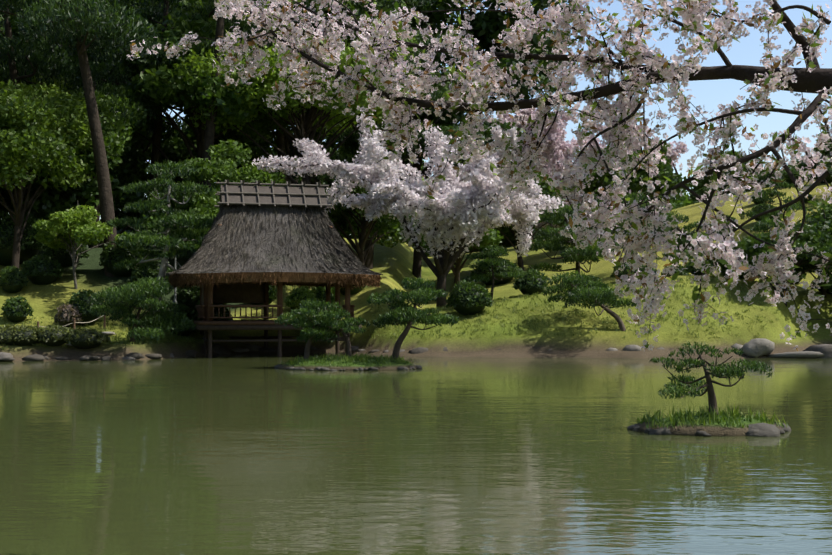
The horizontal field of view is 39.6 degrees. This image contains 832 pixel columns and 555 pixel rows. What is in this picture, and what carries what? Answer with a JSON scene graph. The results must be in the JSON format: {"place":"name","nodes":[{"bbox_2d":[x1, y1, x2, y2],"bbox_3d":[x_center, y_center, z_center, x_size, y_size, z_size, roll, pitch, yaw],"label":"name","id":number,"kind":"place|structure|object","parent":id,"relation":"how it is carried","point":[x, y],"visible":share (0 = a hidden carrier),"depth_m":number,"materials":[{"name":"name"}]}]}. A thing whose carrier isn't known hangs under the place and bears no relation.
{"place":"outdoors","nodes":[
{"label":"outdoors","id":0,"kind":"place"},
{"bbox_2d":[0,353,831,554],"bbox_3d":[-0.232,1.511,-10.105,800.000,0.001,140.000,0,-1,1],"label":"pond water","id":1,"kind":"structure","parent":0,"point":[241,454],"depth_m":13.04,"materials":[{"name":"green liquid"}]},
{"bbox_2d":[274,358,421,370],"bbox_3d":[-1.914,2.552,32.501,4.199,0.560,2.638,0,-1,1],"label":"islet","id":2,"kind":"object","parent":1,"relation":"on","point":[360,367],"visible":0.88,"depth_m":31.56,"materials":[{"name":"grey stone"}]},
{"bbox_2d":[274,276,459,366],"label":"pine trees","id":3,"kind":"object","parent":2,"relation":"on","point":[316,315],"visible":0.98,"depth_m":32.26,"materials":[{"name":"green plant"}]},
{"bbox_2d":[627,416,790,436],"bbox_3d":[4.140,2.157,16.327,2.291,0.400,1.663,0,-1,1],"label":"islet","id":4,"kind":"object","parent":1,"relation":"on","point":[758,428],"visible":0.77,"depth_m":15.70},
{"bbox_2d":[636,341,787,428],"bbox_3d":[4.179,1.577,16.360,2.131,1.378,1.678,0,-1,1],"label":"pine tree","id":5,"kind":"object","parent":4,"relation":"on","point":[711,412],"visible":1,"depth_m":16.17,"materials":[{"name":"green plant"}]},
{"bbox_2d":[0,180,831,361],"bbox_3d":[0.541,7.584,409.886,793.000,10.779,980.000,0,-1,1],"label":"terrain","id":6,"kind":"structure","parent":0,"point":[393,265],"depth_m":42.37,"materials":[{"name":"green plant"}]},
{"bbox_2d":[37,315,105,328],"bbox_3d":[-12.308,1.764,39.298,3.723,1.296,0.747,1,-2,-31],"label":"rope fence","id":7,"kind":"object","parent":6,"relation":"on","point":[104,322],"visible":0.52,"depth_m":39.58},
{"bbox_2d":[0,1,145,210],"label":"tall pine tree","id":8,"kind":"object","parent":6,"relation":"on","point":[16,57],"visible":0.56,"depth_m":50.01,"materials":[{"name":"green plant"}]},
{"bbox_2d":[0,0,166,276],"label":"tall pine tree","id":9,"kind":"object","parent":6,"relation":"on","point":[95,31],"visible":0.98,"depth_m":45.34,"materials":[{"name":"green plant"}]},
{"bbox_2d":[32,200,135,288],"bbox_3d":[-12.793,-1.127,44.701,3.932,3.711,2.966,0,-1,1],"label":"tree","id":10,"kind":"object","parent":6,"relation":"on","point":[82,226],"visible":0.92,"depth_m":44.22,"materials":[{"name":"green plant"}]},
{"bbox_2d":[87,276,195,343],"bbox_3d":[-9.111,1.218,38.114,3.426,2.592,3.592,0,-1,1],"label":"pine tree","id":11,"kind":"object","parent":6,"relation":"on","point":[125,301],"visible":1,"depth_m":37.66,"materials":[{"name":"green plant"}]},
{"bbox_2d":[42,0,277,199],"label":"tall pine tree","id":12,"kind":"object","parent":6,"relation":"on","point":[157,128],"visible":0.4,"depth_m":56.15,"materials":[{"name":"green plant"}]},
{"bbox_2d":[106,160,214,313],"bbox_3d":[-9.130,-1.186,42.254,4.587,6.413,4.640,0,-1,1],"label":"pine tree","id":13,"kind":"object","parent":6,"relation":"on","point":[173,232],"visible":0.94,"depth_m":42.05,"materials":[{"name":"green plant"}]},
{"bbox_2d":[173,238,186,302],"bbox_3d":[-8.994,-0.118,44.157,0.572,2.942,0.200,0,-1,1],"label":"wooden pole","id":14,"kind":"object","parent":6,"relation":"on","point":[174,301],"visible":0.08,"depth_m":44.11,"materials":[{"name":"wood"}]},
{"bbox_2d":[102,6,292,242],"bbox_3d":[-10.528,-7.285,54.652,10.324,12.188,9.352,0,-1,1],"label":"green tree","id":15,"kind":"object","parent":6,"relation":"on","point":[154,88],"visible":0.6,"depth_m":52.83,"materials":[{"name":"green plant"}]},
{"bbox_2d":[0,47,417,267],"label":"trees","id":16,"kind":"object","parent":6,"relation":"on","point":[46,153],"visible":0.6,"depth_m":48.48,"materials":[{"name":"green plant"}]},
{"bbox_2d":[187,0,236,241],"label":"tall pine tree","id":17,"kind":"object","parent":6,"relation":"on","point":[209,134],"visible":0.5,"depth_m":51.93,"materials":[{"name":"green plant"}]},
{"bbox_2d":[164,179,382,357],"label":"thatched pavilion","id":18,"kind":"structure","parent":6,"relation":"on","point":[258,240],"depth_m":40.26,"materials":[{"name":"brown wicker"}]},
{"bbox_2d":[203,0,351,183],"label":"tall pine tree","id":19,"kind":"object","parent":6,"relation":"on","point":[244,26],"visible":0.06,"depth_m":56.84,"materials":[{"name":"green plant"}]},
{"bbox_2d":[0,0,571,251],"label":"trees","id":20,"kind":"object","parent":6,"relation":"on","point":[488,27],"depth_m":66.28,"materials":[{"name":"green plant"}]},
{"bbox_2d":[173,24,418,186],"bbox_3d":[-5.306,-5.382,53.267,10.940,12.062,8.782,0,-1,1],"label":"bright green tree","id":21,"kind":"object","parent":6,"relation":"on","point":[297,112],"visible":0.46,"depth_m":51.63,"materials":[{"name":"green plant"}]},
{"bbox_2d":[288,0,458,268],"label":"tall pine tree","id":22,"kind":"object","parent":6,"relation":"on","point":[343,156],"visible":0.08,"depth_m":59.74,"materials":[{"name":"green plant"}]},
{"bbox_2d":[1,274,792,349],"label":"grass fringe","id":23,"kind":"object","parent":6,"relation":"on","point":[164,339],"visible":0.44,"depth_m":41.50,"materials":[{"name":"green plant"}]},
{"bbox_2d":[252,113,563,307],"bbox_3d":[-0.325,-2.636,46.357,12.907,8.656,9.460,0,-1,1],"label":"cherry tree","id":24,"kind":"object","parent":6,"relation":"on","point":[461,213],"visible":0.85,"depth_m":46.40,"materials":[{"name":"white plant"}]},
{"bbox_2d":[0,167,831,348],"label":"shrubs","id":25,"kind":"object","parent":6,"relation":"on","point":[469,298],"visible":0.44,"depth_m":44.61,"materials":[{"name":"green plant"}]},
{"bbox_2d":[0,332,831,361],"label":"shore rocks","id":26,"kind":"object","parent":6,"relation":"on","point":[757,348],"depth_m":38.85,"materials":[{"name":"grey stone"}]},
{"bbox_2d":[326,69,523,277],"bbox_3d":[0.134,-5.838,64.620,9.623,12.282,11.736,1,-2,-24],"label":"dark tree","id":27,"kind":"object","parent":6,"relation":"on","point":[417,257],"visible":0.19,"depth_m":63.04,"materials":[{"name":"green plant"}]},
{"bbox_2d":[127,0,831,350],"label":"cherry tree","id":28,"kind":"object","parent":6,"relation":"on","point":[811,77],"visible":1,"depth_m":6.60,"materials":[{"name":"pink plant"}]},
{"bbox_2d":[464,244,521,299],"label":"pine tree","id":29,"kind":"object","parent":6,"relation":"on","point":[487,256],"visible":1,"depth_m":44.17,"materials":[{"name":"green plant"}]},
{"bbox_2d":[268,134,784,256],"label":"distant trees","id":30,"kind":"object","parent":6,"relation":"on","point":[684,200],"visible":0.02,"depth_m":96.42,"materials":[{"name":"green plant"}]},
{"bbox_2d":[406,139,689,288],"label":"valley trees","id":31,"kind":"object","parent":6,"relation":"on","point":[665,170],"visible":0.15,"depth_m":61.97,"materials":[{"name":"green plant"}]},
{"bbox_2d":[488,107,631,243],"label":"cherry tree","id":32,"kind":"object","parent":6,"relation":"on","point":[555,152],"visible":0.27,"depth_m":69.86,"materials":[{"name":"pink plant"}]},
{"bbox_2d":[527,203,622,274],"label":"pine tree","id":33,"kind":"object","parent":6,"relation":"on","point":[573,253],"visible":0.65,"depth_m":49.40,"materials":[{"name":"green plant"}]},
{"bbox_2d":[542,270,638,330],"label":"leaning pine tree","id":34,"kind":"object","parent":6,"relation":"on","point":[585,291],"visible":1,"depth_m":40.36,"materials":[{"name":"green plant"}]},
{"bbox_2d":[533,104,688,228],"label":"cherry tree","id":35,"kind":"object","parent":6,"relation":"on","point":[681,147],"visible":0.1,"depth_m":83.73,"materials":[{"name":"pink plant"}]},
{"bbox_2d":[593,191,667,258],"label":"pine tree","id":36,"kind":"object","parent":6,"relation":"on","point":[631,195],"visible":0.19,"depth_m":55.46,"materials":[{"name":"green plant"}]},
{"bbox_2d":[642,210,732,262],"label":"pine tree","id":37,"kind":"object","parent":6,"relation":"on","point":[688,227],"visible":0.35,"depth_m":49.78,"materials":[{"name":"green plant"}]},
{"bbox_2d":[687,140,831,202],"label":"hill crest trees","id":38,"kind":"object","parent":6,"relation":"on","point":[705,179],"visible":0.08,"depth_m":84.06,"materials":[{"name":"green plant"}]},
{"bbox_2d":[708,198,831,306],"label":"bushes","id":39,"kind":"object","parent":6,"relation":"on","point":[816,233],"visible":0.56,"depth_m":44.27,"materials":[{"name":"green plant"}]},
{"bbox_2d":[738,141,831,240],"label":"hill pine trees","id":40,"kind":"object","parent":6,"relation":"on","point":[769,223],"visible":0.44,"depth_m":57.68,"materials":[{"name":"green plant"}]},
{"bbox_2d":[100,0,831,234],"label":"sky","id":41,"kind":"structure","parent":0,"point":[709,94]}
]}

